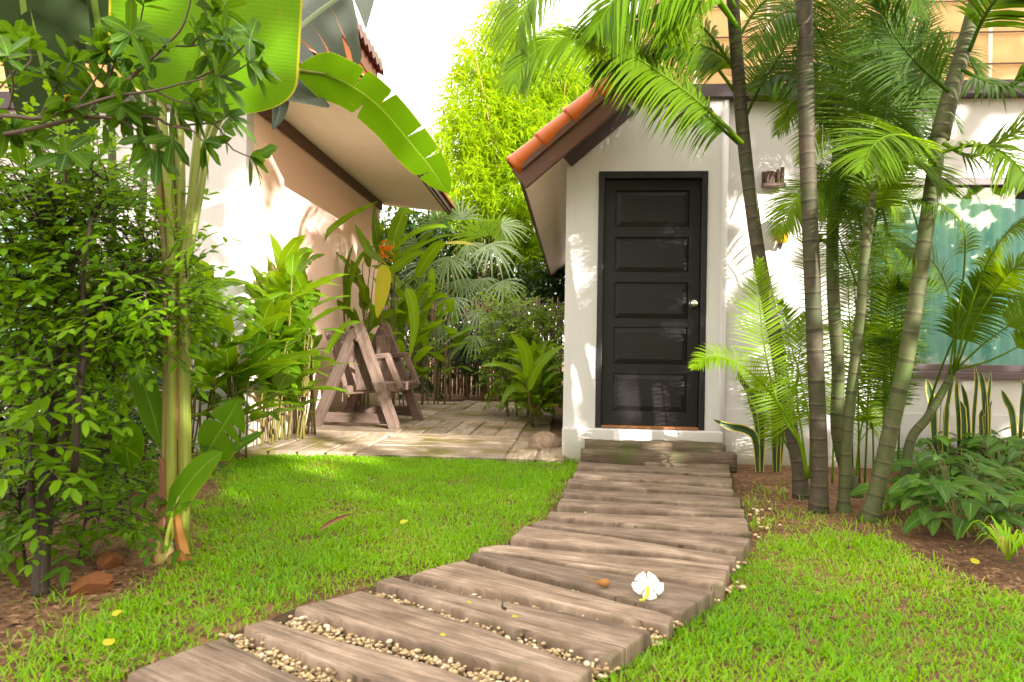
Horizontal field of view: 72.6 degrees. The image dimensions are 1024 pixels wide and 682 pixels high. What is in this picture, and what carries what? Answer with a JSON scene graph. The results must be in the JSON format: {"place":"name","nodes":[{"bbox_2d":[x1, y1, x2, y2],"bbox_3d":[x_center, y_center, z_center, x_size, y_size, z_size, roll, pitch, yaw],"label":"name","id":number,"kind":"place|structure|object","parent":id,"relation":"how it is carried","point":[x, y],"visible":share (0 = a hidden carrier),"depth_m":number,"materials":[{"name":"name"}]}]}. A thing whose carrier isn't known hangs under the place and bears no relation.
{"place":"outdoors","nodes":[
{"label":"outdoors","id":0,"kind":"place"},
{"bbox_2d":[241,400,564,465],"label":"patio","id":1,"kind":"structure","parent":0,"point":[466,429],"depth_m":6.33,"materials":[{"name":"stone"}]},
{"bbox_2d":[194,254,338,440],"bbox_3d":[-2.037,0.071,5.913,0.457,1.676,1.395,1,0,40],"label":"heliconia plant","id":2,"kind":"object","parent":1,"relation":"on","point":[302,267],"visible":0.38,"depth_m":5.96,"materials":[{"name":"green plant"}]},
{"bbox_2d":[205,265,344,444],"bbox_3d":[-2.050,0.097,5.806,1.355,1.623,0.352,1,0,-17],"label":"heliconia plant","id":3,"kind":"object","parent":1,"relation":"on","point":[262,279],"visible":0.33,"depth_m":5.80,"materials":[{"name":"green plant"}]},
{"bbox_2d":[239,235,313,435],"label":"heliconia plant","id":4,"kind":"object","parent":1,"relation":"on","point":[291,246],"visible":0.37,"depth_m":5.80,"materials":[{"name":"green plant"}]},
{"bbox_2d":[248,286,325,442],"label":"heliconia plant","id":5,"kind":"object","parent":1,"relation":"on","point":[275,354],"visible":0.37,"depth_m":5.69,"materials":[{"name":"green plant"}]},
{"bbox_2d":[260,291,327,446],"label":"heliconia plant","id":6,"kind":"object","parent":1,"relation":"on","point":[282,306],"visible":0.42,"depth_m":5.46,"materials":[{"name":"green plant"}]},
{"bbox_2d":[267,307,322,438],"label":"heliconia plant","id":7,"kind":"object","parent":1,"relation":"on","point":[316,339],"visible":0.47,"depth_m":6.04,"materials":[{"name":"green plant"}]},
{"bbox_2d":[287,269,311,437],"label":"heliconia plant","id":8,"kind":"object","parent":1,"relation":"on","point":[298,277],"visible":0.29,"depth_m":5.98,"materials":[{"name":"green plant"}]},
{"bbox_2d":[245,295,358,413],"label":"heliconia plant","id":9,"kind":"object","parent":1,"relation":"on","point":[311,300],"visible":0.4,"depth_m":6.10,"materials":[{"name":"green plant"}]},
{"bbox_2d":[265,320,349,442],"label":"heliconia plant","id":10,"kind":"object","parent":1,"relation":"on","point":[296,325],"visible":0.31,"depth_m":5.74,"materials":[{"name":"green plant"}]},
{"bbox_2d":[271,249,347,444],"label":"heliconia plant","id":11,"kind":"object","parent":1,"relation":"on","point":[281,379],"visible":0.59,"depth_m":5.64,"materials":[{"name":"green plant"}]},
{"bbox_2d":[266,306,354,442],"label":"heliconia plant","id":12,"kind":"object","parent":1,"relation":"on","point":[308,325],"visible":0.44,"depth_m":5.91,"materials":[{"name":"green plant"}]},
{"bbox_2d":[310,322,423,428],"bbox_3d":[-1.501,0.348,7.385,0.937,1.092,0.940,1,0,9],"label":"garden swing","id":13,"kind":"object","parent":1,"relation":"on","point":[379,361],"visible":0.9,"depth_m":7.04,"materials":[{"name":"brown wood"}]},
{"bbox_2d":[404,268,434,404],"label":"heliconia plant","id":14,"kind":"object","parent":1,"relation":"on","point":[431,291],"visible":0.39,"depth_m":9.32,"materials":[{"name":"green plant"}]},
{"bbox_2d":[398,278,485,403],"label":"heliconia plant","id":15,"kind":"object","parent":1,"relation":"on","point":[441,305],"visible":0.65,"depth_m":9.64,"materials":[{"name":"green plant"}]},
{"bbox_2d":[428,298,471,404],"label":"heliconia plant","id":16,"kind":"object","parent":1,"relation":"on","point":[450,303],"visible":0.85,"depth_m":9.62,"materials":[{"name":"green plant"}]},
{"bbox_2d":[481,334,563,426],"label":"heliconia plant","id":17,"kind":"object","parent":1,"relation":"on","point":[531,370],"visible":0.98,"depth_m":6.75,"materials":[{"name":"green plant"}]},
{"bbox_2d":[528,432,560,448],"bbox_3d":[0.276,0.864,5.901,0.288,0.194,0.192,1,0,0],"label":"rock","id":18,"kind":"object","parent":1,"relation":"on","point":[539,440],"visible":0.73,"depth_m":5.83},
{"bbox_2d":[128,471,750,681],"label":"path","id":19,"kind":"structure","parent":0,"point":[283,618],"depth_m":2.27,"materials":[{"name":"weathered wood"},{"name":"gravel"}]},
{"bbox_2d":[217,458,781,681],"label":"pebbles","id":20,"kind":"object","parent":19,"relation":"on","point":[269,657],"visible":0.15,"depth_m":2.00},
{"bbox_2d":[585,438,725,451],"bbox_3d":[1.080,0.841,5.312,1.043,0.167,0.166,1,0,5],"label":"step board","id":21,"kind":"object","parent":19,"relation":"on","point":[685,445],"visible":0.48,"depth_m":5.25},
{"bbox_2d":[581,448,736,472],"bbox_3d":[1.071,0.885,5.147,1.120,0.160,0.185,1,0,5],"label":"step log","id":22,"kind":"object","parent":19,"relation":"on","point":[629,456],"visible":0.57,"depth_m":5.08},
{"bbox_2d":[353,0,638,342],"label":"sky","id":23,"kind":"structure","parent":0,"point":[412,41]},
{"bbox_2d":[0,345,1023,681],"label":"ground","id":24,"kind":"structure","parent":0,"point":[926,545],"depth_m":2.78,"materials":[{"name":"plant"}]},
{"bbox_2d":[0,350,139,564],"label":"shrub","id":25,"kind":"object","parent":24,"relation":"on","point":[28,412],"visible":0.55,"depth_m":2.49,"materials":[{"name":"green plant"}]},
{"bbox_2d":[0,0,162,484],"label":"banana plant","id":26,"kind":"object","parent":24,"relation":"on","point":[68,22],"visible":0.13,"depth_m":4.03,"materials":[{"name":"green plant"}]},
{"bbox_2d":[0,247,162,517],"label":"dark shrub","id":27,"kind":"object","parent":24,"relation":"on","point":[135,418],"visible":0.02,"depth_m":3.85,"materials":[{"name":"green plant"}]},
{"bbox_2d":[69,571,114,596],"bbox_3d":[-1.507,0.872,2.505,0.141,0.054,0.100,-6,16,-11],"label":"clay shard","id":28,"kind":"object","parent":24,"relation":"on","point":[99,582],"visible":0.96,"depth_m":2.48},
{"bbox_2d":[0,392,205,588],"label":"shrub","id":29,"kind":"object","parent":24,"relation":"on","point":[20,525],"visible":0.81,"depth_m":2.68,"materials":[{"name":"green plant"}]},
{"bbox_2d":[96,552,122,570],"bbox_3d":[-1.594,0.871,2.764,0.075,0.055,0.093,20,20,41],"label":"clay shard","id":30,"kind":"object","parent":24,"relation":"on","point":[107,560],"visible":0.98,"depth_m":2.75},
{"bbox_2d":[0,361,234,538],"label":"shrub","id":31,"kind":"object","parent":24,"relation":"on","point":[150,463],"visible":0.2,"depth_m":3.27,"materials":[{"name":"green plant"}]},
{"bbox_2d":[0,80,266,597],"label":"leafy shrub","id":32,"kind":"object","parent":24,"relation":"on","point":[48,256],"visible":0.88,"depth_m":2.66,"materials":[{"name":"green plant"}]},
{"bbox_2d":[0,0,281,187],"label":"tree","id":33,"kind":"object","parent":24,"relation":"on","point":[113,106],"visible":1,"depth_m":2.32,"materials":[{"name":"green plant"}]},
{"bbox_2d":[152,275,228,456],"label":"heliconia plant","id":34,"kind":"object","parent":24,"relation":"on","point":[213,372],"visible":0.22,"depth_m":5.05,"materials":[{"name":"green plant"}]},
{"bbox_2d":[151,272,247,429],"bbox_3d":[-2.337,0.180,5.016,1.032,1.447,0.411,1,0,41],"label":"heliconia plant","id":35,"kind":"object","parent":24,"relation":"on","point":[207,365],"visible":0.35,"depth_m":4.94,"materials":[{"name":"green plant"}]},
{"bbox_2d":[190,260,221,419],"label":"heliconia plant","id":36,"kind":"object","parent":24,"relation":"on","point":[208,380],"visible":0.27,"depth_m":4.94,"materials":[{"name":"green plant"}]},
{"bbox_2d":[128,638,308,681],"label":"sleeper","id":37,"kind":"object","parent":24,"relation":"on","point":[221,660],"visible":1,"depth_m":1.81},
{"bbox_2d":[0,6,454,452],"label":"peach house","id":38,"kind":"structure","parent":24,"relation":"on","point":[328,167],"depth_m":6.56,"materials":[{"name":"white paint"}]},
{"bbox_2d":[159,313,306,415],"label":"heliconia plant","id":39,"kind":"object","parent":24,"relation":"on","point":[265,354],"visible":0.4,"depth_m":5.21,"materials":[{"name":"green plant"}]},
{"bbox_2d":[191,316,282,423],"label":"heliconia plant","id":40,"kind":"object","parent":24,"relation":"on","point":[240,338],"visible":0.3,"depth_m":5.16,"materials":[{"name":"green plant"}]},
{"bbox_2d":[191,291,293,436],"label":"heliconia plant","id":41,"kind":"object","parent":24,"relation":"on","point":[229,356],"visible":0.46,"depth_m":5.10,"materials":[{"name":"green plant"}]},
{"bbox_2d":[195,307,304,442],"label":"heliconia plant","id":42,"kind":"object","parent":24,"relation":"on","point":[273,362],"visible":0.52,"depth_m":5.06,"materials":[{"name":"green plant"}]},
{"bbox_2d":[200,300,319,458],"bbox_3d":[-2.062,0.283,5.196,1.231,1.252,0.572,1,0,-18],"label":"heliconia plant","id":43,"kind":"object","parent":24,"relation":"on","point":[212,347],"visible":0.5,"depth_m":5.20,"materials":[{"name":"green plant"}]},
{"bbox_2d":[215,300,314,458],"bbox_3d":[-1.853,0.308,5.234,0.414,1.208,1.240,1,0,-43],"label":"heliconia plant","id":44,"kind":"object","parent":24,"relation":"on","point":[266,308],"visible":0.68,"depth_m":5.15,"materials":[{"name":"green plant"}]},
{"bbox_2d":[108,0,451,564],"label":"banana plant","id":45,"kind":"object","parent":24,"relation":"on","point":[321,77],"visible":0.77,"depth_m":2.82,"materials":[{"name":"green plant"}]},
{"bbox_2d":[244,620,478,681],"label":"sleeper","id":46,"kind":"object","parent":24,"relation":"on","point":[346,662],"visible":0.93,"depth_m":1.89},
{"bbox_2d":[343,228,388,404],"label":"heliconia plant","id":47,"kind":"object","parent":24,"relation":"on","point":[364,291],"visible":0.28,"depth_m":8.21,"materials":[{"name":"green plant"}]},
{"bbox_2d":[276,201,475,405],"bbox_3d":[-1.794,-0.350,7.151,1.618,2.485,2.410,1,0,42],"label":"heliconia plant","id":48,"kind":"object","parent":24,"relation":"on","point":[395,240],"visible":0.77,"depth_m":7.74,"materials":[{"name":"green plant"}]},
{"bbox_2d":[392,292,408,405],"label":"heliconia plant","id":49,"kind":"object","parent":24,"relation":"on","point":[402,317],"visible":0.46,"depth_m":8.61,"materials":[{"name":"green plant"}]},
{"bbox_2d":[372,240,445,405],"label":"heliconia plant","id":50,"kind":"object","parent":24,"relation":"on","point":[428,256],"visible":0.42,"depth_m":8.85,"materials":[{"name":"green plant"}]},
{"bbox_2d":[402,287,443,379],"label":"heliconia plant","id":51,"kind":"object","parent":24,"relation":"on","point":[421,353],"visible":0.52,"depth_m":8.84,"materials":[{"name":"green plant"}]},
{"bbox_2d":[384,282,464,405],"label":"heliconia plant","id":52,"kind":"object","parent":24,"relation":"on","point":[431,299],"visible":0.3,"depth_m":9.20,"materials":[{"name":"green plant"}]},
{"bbox_2d":[415,284,435,404],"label":"heliconia plant","id":53,"kind":"object","parent":24,"relation":"on","point":[423,317],"visible":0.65,"depth_m":9.22,"materials":[{"name":"green plant"}]},
{"bbox_2d":[379,206,480,389],"bbox_3d":[-1.811,-0.830,12.585,2.839,3.492,1.254,1,0,0],"label":"background tree","id":54,"kind":"object","parent":24,"relation":"on","point":[410,225],"visible":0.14,"depth_m":12.47,"materials":[{"name":"green plant"}]},
{"bbox_2d":[295,591,591,681],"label":"sleeper","id":55,"kind":"object","parent":24,"relation":"on","point":[384,620],"visible":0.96,"depth_m":2.04,"materials":[{"name":"wood"}]},
{"bbox_2d":[398,196,492,400],"bbox_3d":[-1.051,-0.632,10.084,1.593,3.072,1.093,1,0,0],"label":"fan palm","id":56,"kind":"object","parent":24,"relation":"on","point":[448,261],"visible":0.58,"depth_m":10.08,"materials":[{"name":"green plant"}]},
{"bbox_2d":[382,247,518,400],"bbox_3d":[-1.003,-0.254,10.877,2.654,2.528,1.638,1,0,0],"label":"dark shrub","id":57,"kind":"object","parent":24,"relation":"on","point":[458,360],"visible":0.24,"depth_m":10.82,"materials":[{"name":"green plant"}]},
{"bbox_2d":[379,207,531,386],"bbox_3d":[-1.315,-0.916,13.608,3.755,3.632,1.689,1,0,0],"label":"bamboo clump","id":58,"kind":"object","parent":24,"relation":"on","point":[467,272],"visible":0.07,"depth_m":13.31,"materials":[{"name":"green plant"}]},
{"bbox_2d":[384,295,563,395],"bbox_3d":[0.584,0.089,11.733,5.641,1.681,0.114,1,0,3],"label":"bamboo fence","id":59,"kind":"object","parent":24,"relation":"on","point":[476,363],"visible":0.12,"depth_m":11.81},
{"bbox_2d":[448,212,521,398],"bbox_3d":[-0.377,-0.545,10.816,1.179,2.919,0.630,1,0,20],"label":"fan palm","id":60,"kind":"object","parent":24,"relation":"on","point":[492,228],"visible":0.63,"depth_m":10.81,"materials":[{"name":"green plant"}]},
{"bbox_2d":[456,217,528,400],"bbox_3d":[-0.275,-0.497,10.228,1.116,2.826,1.193,1,0,0],"label":"fan palm","id":61,"kind":"object","parent":24,"relation":"on","point":[497,250],"visible":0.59,"depth_m":10.04,"materials":[{"name":"green plant"}]},
{"bbox_2d":[425,0,590,336],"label":"bamboo clump","id":62,"kind":"object","parent":24,"relation":"on","point":[481,166],"visible":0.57,"depth_m":13.19,"materials":[{"name":"green plant"}]},
{"bbox_2d":[451,253,564,372],"bbox_3d":[0.178,-0.505,12.822,2.821,2.896,1.263,1,0,0],"label":"background tree","id":63,"kind":"object","parent":24,"relation":"on","point":[549,290],"visible":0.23,"depth_m":12.62,"materials":[{"name":"green plant"}]},
{"bbox_2d":[0,449,1023,681],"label":"grass","id":64,"kind":"structure","parent":24,"relation":"on","point":[537,475],"depth_m":2.72,"materials":[{"name":"plant"}]},
{"bbox_2d":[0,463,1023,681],"bbox_3d":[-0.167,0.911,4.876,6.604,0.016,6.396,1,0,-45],"label":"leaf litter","id":65,"kind":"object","parent":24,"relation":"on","point":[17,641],"visible":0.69,"depth_m":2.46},
{"bbox_2d":[729,0,983,512],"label":"palm tree","id":66,"kind":"object","parent":65,"relation":"on","point":[872,188],"visible":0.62,"depth_m":3.91,"materials":[{"name":"plant"}]},
{"bbox_2d":[789,221,926,482],"bbox_3d":[2.223,0.052,4.530,0.950,1.748,0.596,1,0,9],"label":"young palm","id":67,"kind":"object","parent":65,"relation":"on","point":[902,287],"visible":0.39,"depth_m":4.47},
{"bbox_2d":[759,0,964,513],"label":"palm tree","id":68,"kind":"object","parent":65,"relation":"on","point":[818,501],"visible":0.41,"depth_m":3.87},
{"bbox_2d":[735,0,998,497],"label":"palm tree","id":69,"kind":"object","parent":65,"relation":"on","point":[790,111],"visible":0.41,"depth_m":4.26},
{"bbox_2d":[753,0,1023,523],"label":"palm tree","id":70,"kind":"object","parent":65,"relation":"on","point":[938,145],"visible":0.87,"depth_m":3.69,"materials":[{"name":"plant"}]},
{"bbox_2d":[862,248,942,460],"bbox_3d":[2.452,0.100,4.408,0.721,1.434,0.368,1,0,-16],"label":"young palm","id":71,"kind":"object","parent":65,"relation":"on","point":[892,350],"visible":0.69,"depth_m":4.33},
{"bbox_2d":[888,476,991,535],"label":"arrowhead plant","id":72,"kind":"object","parent":65,"relation":"on","point":[934,525],"visible":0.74,"depth_m":3.43,"materials":[{"name":"green plant"}]},
{"bbox_2d":[892,450,988,515],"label":"arrowhead plant","id":73,"kind":"object","parent":65,"relation":"on","point":[928,458],"visible":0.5,"depth_m":3.88,"materials":[{"name":"green plant"}]},
{"bbox_2d":[879,197,1023,478],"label":"palm tree","id":74,"kind":"object","parent":65,"relation":"on","point":[988,283],"visible":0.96,"depth_m":3.92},
{"bbox_2d":[888,473,1023,537],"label":"arrowhead plant","id":75,"kind":"object","parent":65,"relation":"on","point":[917,486],"visible":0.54,"depth_m":3.43,"materials":[{"name":"green plant"}]},
{"bbox_2d":[914,486,1023,539],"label":"arrowhead plant","id":76,"kind":"object","parent":65,"relation":"on","point":[960,524],"visible":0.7,"depth_m":3.29,"materials":[{"name":"green plant"}]},
{"bbox_2d":[928,455,1023,492],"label":"arrowhead plant","id":77,"kind":"object","parent":65,"relation":"on","point":[990,471],"visible":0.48,"depth_m":3.86,"materials":[{"name":"green plant"}]},
{"bbox_2d":[376,577,650,680],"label":"sleeper","id":78,"kind":"object","parent":24,"relation":"on","point":[612,645],"visible":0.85,"depth_m":2.14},
{"bbox_2d":[463,281,564,418],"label":"boxy shrub","id":79,"kind":"object","parent":24,"relation":"on","point":[515,326],"visible":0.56,"depth_m":8.35,"materials":[{"name":"green plant"}]},
{"bbox_2d":[410,561,672,644],"bbox_3d":[0.094,0.922,2.424,0.951,0.119,0.248,1,0,31],"label":"sleeper","id":80,"kind":"object","parent":24,"relation":"on","point":[465,578],"visible":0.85,"depth_m":2.39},
{"bbox_2d":[543,15,606,120],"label":"bamboo clump","id":81,"kind":"object","parent":24,"relation":"on","point":[573,95],"visible":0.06,"depth_m":14.39,"materials":[{"name":"green plant"}]},
{"bbox_2d":[469,552,714,632],"bbox_3d":[0.244,0.924,2.588,0.944,0.119,0.252,1,0,32],"label":"sleeper","id":82,"kind":"object","parent":24,"relation":"on","point":[681,603],"visible":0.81,"depth_m":2.49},
{"bbox_2d":[632,571,663,601],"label":"fallen flower","id":83,"kind":"object","parent":82,"relation":"on","point":[648,584],"visible":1,"depth_m":2.38,"materials":[{"name":"white plant"}]},
{"bbox_2d":[478,545,729,601],"bbox_3d":[0.344,0.926,2.781,0.995,0.119,0.249,1,0,19],"label":"sleeper","id":84,"kind":"object","parent":24,"relation":"on","point":[713,577],"visible":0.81,"depth_m":2.72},
{"bbox_2d":[510,526,735,575],"bbox_3d":[0.462,0.928,2.999,0.955,0.119,0.213,1,0,22],"label":"sleeper","id":85,"kind":"object","parent":24,"relation":"on","point":[533,537],"visible":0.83,"depth_m":2.98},
{"bbox_2d":[532,520,750,563],"bbox_3d":[0.569,0.929,3.182,0.982,0.119,0.204,1,0,20],"label":"sleeper","id":86,"kind":"object","parent":24,"relation":"on","point":[738,548],"visible":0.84,"depth_m":3.12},
{"bbox_2d":[548,511,749,538],"bbox_3d":[0.662,0.931,3.418,0.973,0.119,0.277,1,0,10],"label":"sleeper","id":87,"kind":"object","parent":24,"relation":"on","point":[728,526],"visible":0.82,"depth_m":3.38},
{"bbox_2d":[567,478,732,496],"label":"sleeper","id":88,"kind":"object","parent":24,"relation":"on","point":[597,485],"visible":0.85,"depth_m":4.21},
{"bbox_2d":[557,498,744,518],"bbox_3d":[0.731,0.932,3.693,0.969,0.119,0.180,1,0,10],"label":"sleeper","id":89,"kind":"object","parent":24,"relation":"on","point":[591,506],"visible":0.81,"depth_m":3.66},
{"bbox_2d":[562,489,740,507],"bbox_3d":[0.781,0.933,3.953,1.001,0.119,0.202,1,0,12],"label":"sleeper","id":90,"kind":"object","parent":24,"relation":"on","point":[667,499],"visible":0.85,"depth_m":3.91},
{"bbox_2d":[573,470,731,488],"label":"sleeper","id":91,"kind":"object","parent":24,"relation":"on","point":[716,482],"visible":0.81,"depth_m":4.47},
{"bbox_2d":[577,461,730,477],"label":"sleeper","id":92,"kind":"object","parent":24,"relation":"on","point":[604,467],"visible":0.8,"depth_m":4.78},
{"bbox_2d":[473,0,860,499],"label":"palm tree","id":93,"kind":"object","parent":24,"relation":"on","point":[633,67],"visible":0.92,"depth_m":4.01,"materials":[{"name":"plant"}]},
{"bbox_2d":[644,462,728,469],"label":"sleeper","id":94,"kind":"object","parent":24,"relation":"on","point":[711,466],"visible":0.21,"depth_m":5.01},
{"bbox_2d":[713,372,765,471],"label":"snake plant","id":95,"kind":"object","parent":24,"relation":"on","point":[759,453],"visible":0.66,"depth_m":5.00,"materials":[{"name":"green plant"}]},
{"bbox_2d":[688,255,835,478],"bbox_3d":[1.387,0.172,3.971,1.221,1.329,0.502,1,0,-43],"label":"young palm","id":96,"kind":"object","parent":24,"relation":"on","point":[759,387],"visible":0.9,"depth_m":3.98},
{"bbox_2d":[506,0,1023,469],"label":"white house","id":97,"kind":"structure","parent":24,"relation":"on","point":[645,241],"depth_m":5.42,"materials":[{"name":"paint"}]},
{"bbox_2d":[601,180,700,426],"bbox_3d":[1.086,-0.300,5.447,0.744,1.924,0.109,1,0,5],"label":"door","id":98,"kind":"structure","parent":97,"relation":"in","point":[651,257],"depth_m":5.47,"materials":[{"name":"wood"}]},
{"bbox_2d":[761,167,785,187],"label":"wall lamp","id":99,"kind":"structure","parent":97,"relation":"attached to","point":[769,178],"depth_m":5.33,"materials":[{"name":"brown metal"}]},
{"bbox_2d":[862,178,1023,379],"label":"window","id":100,"kind":"structure","parent":97,"relation":"in","point":[992,217],"depth_m":5.39,"materials":[{"name":"teal glass"}]},
{"bbox_2d":[771,371,798,471],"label":"snake plant","id":101,"kind":"object","parent":24,"relation":"on","point":[777,455],"visible":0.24,"depth_m":5.00,"materials":[{"name":"green plant"}]},
{"bbox_2d":[926,377,954,451],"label":"snake plant","id":102,"kind":"object","parent":24,"relation":"on","point":[934,420],"visible":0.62,"depth_m":4.95,"materials":[{"name":"green plant"}]},
{"bbox_2d":[885,475,1010,517],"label":"arrowhead plant","id":103,"kind":"object","parent":24,"relation":"on","point":[979,487],"visible":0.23,"depth_m":3.74,"materials":[{"name":"green plant"}]},
{"bbox_2d":[954,366,978,462],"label":"snake plant","id":104,"kind":"object","parent":24,"relation":"on","point":[963,420],"visible":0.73,"depth_m":4.95,"materials":[{"name":"green plant"}]},
{"bbox_2d":[978,370,991,462],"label":"snake plant","id":105,"kind":"object","parent":24,"relation":"on","point":[984,417],"visible":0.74,"depth_m":4.95,"materials":[{"name":"green plant"}]},
{"bbox_2d":[952,477,1023,532],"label":"arrowhead plant","id":106,"kind":"object","parent":24,"relation":"on","point":[995,506],"visible":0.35,"depth_m":3.40,"materials":[{"name":"green plant"}]},
{"bbox_2d":[959,434,1023,484],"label":"arrowhead plant","id":107,"kind":"object","parent":24,"relation":"on","point":[989,439],"visible":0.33,"depth_m":4.78,"materials":[{"name":"green plant"}]},
{"bbox_2d":[962,516,1023,561],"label":"spider plant","id":108,"kind":"object","parent":24,"relation":"on","point":[1008,545],"visible":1,"depth_m":3.02,"materials":[{"name":"green plant"}]},
{"bbox_2d":[977,444,1023,489],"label":"arrowhead plant","id":109,"kind":"object","parent":24,"relation":"on","point":[1002,458],"visible":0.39,"depth_m":4.37,"materials":[{"name":"green plant"}]},
{"bbox_2d":[1001,379,1023,443],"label":"snake plant","id":110,"kind":"object","parent":24,"relation":"on","point":[1008,404],"visible":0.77,"depth_m":4.95,"materials":[{"name":"green plant"}]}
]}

